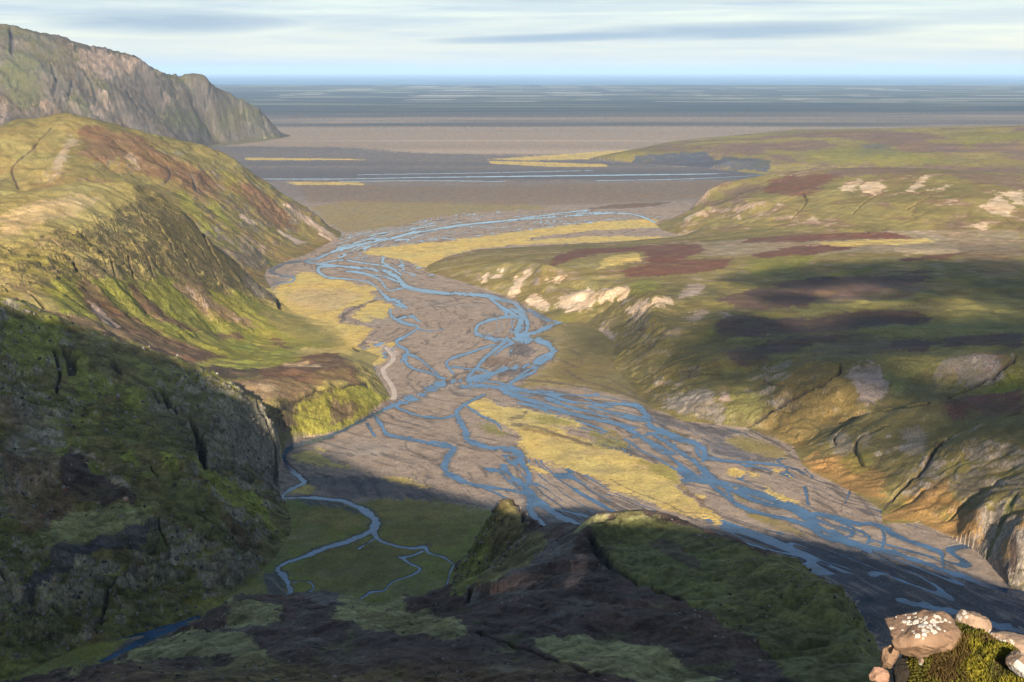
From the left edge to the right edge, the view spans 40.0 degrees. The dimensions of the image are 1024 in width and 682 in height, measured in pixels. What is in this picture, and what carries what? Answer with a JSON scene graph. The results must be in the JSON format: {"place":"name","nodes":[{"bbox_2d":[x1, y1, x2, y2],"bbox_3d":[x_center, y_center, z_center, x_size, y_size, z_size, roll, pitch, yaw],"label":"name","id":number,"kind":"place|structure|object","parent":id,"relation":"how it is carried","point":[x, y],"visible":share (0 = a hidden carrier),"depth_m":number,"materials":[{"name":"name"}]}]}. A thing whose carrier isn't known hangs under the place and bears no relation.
{"place":"outdoors","nodes":[
{"label":"outdoors","id":0,"kind":"place"},
{"bbox_2d":[0,24,290,146],"bbox_3d":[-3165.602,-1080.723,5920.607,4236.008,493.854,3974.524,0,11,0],"label":"mountain","id":1,"kind":"structure","parent":0,"point":[43,74],"depth_m":5378.28,"materials":[{"name":"grey stone"}]},
{"bbox_2d":[0,296,291,678],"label":"hillside","id":2,"kind":"structure","parent":0,"point":[103,485],"depth_m":858.08,"materials":[{"name":"green plant"}]},
{"bbox_2d":[0,297,892,681],"bbox_3d":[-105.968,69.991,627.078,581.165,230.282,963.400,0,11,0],"label":"scree","id":3,"kind":"structure","parent":2,"relation":"on","point":[24,493],"depth_m":801.23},
{"bbox_2d":[0,113,341,287],"bbox_3d":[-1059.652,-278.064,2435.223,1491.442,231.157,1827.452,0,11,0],"label":"hill","id":4,"kind":"structure","parent":0,"point":[255,227],"depth_m":2309.59,"materials":[{"name":"green plant"}]},
{"bbox_2d":[0,181,389,452],"bbox_3d":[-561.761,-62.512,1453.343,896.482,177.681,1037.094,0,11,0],"label":"hill","id":5,"kind":"structure","parent":0,"point":[125,261],"depth_m":1428.50,"materials":[{"name":"green plant"}]},
{"bbox_2d":[381,348,396,399],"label":"track","id":6,"kind":"structure","parent":0,"point":[387,378],"depth_m":1412.11,"materials":[{"name":"beige gravel"}]},
{"bbox_2d":[0,498,893,681],"bbox_3d":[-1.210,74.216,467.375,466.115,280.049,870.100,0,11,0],"label":"ridge","id":7,"kind":"structure","parent":0,"point":[602,631],"depth_m":478.02,"materials":[{"name":"green plant"}]},
{"bbox_2d":[0,212,1023,680],"bbox_3d":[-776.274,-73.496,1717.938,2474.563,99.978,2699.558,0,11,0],"label":"valley floor","id":8,"kind":"structure","parent":0,"point":[408,494],"depth_m":1110.29,"materials":[{"name":"gravel"}]},
{"bbox_2d":[0,0,1023,72],"label":"sky","id":9,"kind":"structure","parent":0,"point":[171,36],"materials":[{"name":"blue"}]},
{"bbox_2d":[23,170,1023,673],"bbox_3d":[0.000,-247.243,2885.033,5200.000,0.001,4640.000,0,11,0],"label":"river","id":10,"kind":"structure","parent":0,"point":[713,482],"depth_m":1091.08,"materials":[{"name":"liquid"}]},
{"bbox_2d":[166,73,1023,84],"bbox_3d":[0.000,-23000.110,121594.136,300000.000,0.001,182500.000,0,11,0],"label":"sea","id":11,"kind":"structure","parent":0,"point":[615,78],"depth_m":60988.85,"materials":[{"name":"liquid"}]},
{"bbox_2d":[207,85,1023,211],"bbox_3d":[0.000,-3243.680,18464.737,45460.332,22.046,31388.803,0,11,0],"label":"coastal plain","id":12,"kind":"structure","parent":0,"point":[395,134],"depth_m":7276.31,"materials":[{"name":"brown sand"}]},
{"bbox_2d":[424,229,1023,587],"bbox_3d":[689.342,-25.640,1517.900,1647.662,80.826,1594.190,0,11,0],"label":"plateau","id":13,"kind":"structure","parent":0,"point":[883,371],"depth_m":1373.08,"materials":[{"name":"green plant"}]},
{"bbox_2d":[448,167,1023,256],"bbox_3d":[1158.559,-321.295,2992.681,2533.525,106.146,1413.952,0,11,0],"label":"hill","id":14,"kind":"structure","parent":0,"point":[834,200],"depth_m":2555.17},
{"bbox_2d":[591,125,1023,173],"bbox_3d":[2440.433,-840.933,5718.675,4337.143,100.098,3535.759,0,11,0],"label":"plateau","id":15,"kind":"structure","parent":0,"point":[988,148],"depth_m":4723.48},
{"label":"ground","id":16,"kind":"structure","parent":0,"visible":0},
{"bbox_2d":[868,667,889,681],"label":"rock","id":17,"kind":"object","parent":16,"relation":"on","point":[878,674],"visible":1,"depth_m":5.15,"materials":[{"name":"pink stone"}]},
{"bbox_2d":[880,644,899,668],"bbox_3d":[1.431,1.192,5.326,0.071,0.106,0.102,11,11,-2],"label":"rock","id":18,"kind":"object","parent":16,"relation":"on","point":[889,655],"visible":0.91,"depth_m":5.29,"materials":[{"name":"beige stone"}]},
{"bbox_2d":[892,658,912,681],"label":"rock","id":19,"kind":"object","parent":16,"relation":"on","point":[901,672],"visible":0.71,"depth_m":5.41,"materials":[{"name":"stone"}]},
{"bbox_2d":[902,622,1023,681],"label":"moss cushion","id":20,"kind":"object","parent":16,"relation":"on","point":[977,655],"visible":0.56,"depth_m":5.20,"materials":[{"name":"green plant"}]},
{"bbox_2d":[918,658,923,664],"bbox_3d":[1.432,1.121,4.920,0.019,0.028,0.020,6,11,-1],"label":"pebble","id":21,"kind":"object","parent":20,"relation":"on","point":[921,661],"visible":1,"depth_m":4.91,"materials":[{"name":"stone"}]},
{"bbox_2d":[884,609,963,658],"bbox_3d":[1.559,1.130,5.327,0.295,0.183,0.253,3,11,14],"label":"boulder","id":22,"kind":"object","parent":20,"relation":"on","point":[923,633],"visible":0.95,"depth_m":5.27,"materials":[{"name":"beige stone"}]},
{"bbox_2d":[953,609,991,632],"bbox_3d":[1.819,1.126,5.555,0.139,0.133,0.150,-3,11,-17],"label":"rock","id":23,"kind":"object","parent":20,"relation":"on","point":[974,619],"visible":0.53,"depth_m":5.51,"materials":[{"name":"beige stone"}]},
{"bbox_2d":[1005,650,1023,676],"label":"rock","id":24,"kind":"object","parent":20,"relation":"on","point":[1014,660],"visible":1,"depth_m":4.98,"materials":[{"name":"stone"}]},
{"bbox_2d":[990,631,1023,653],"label":"rock","id":25,"kind":"object","parent":16,"relation":"on","point":[1016,640],"visible":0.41,"depth_m":5.82,"materials":[{"name":"beige stone"}]}
]}

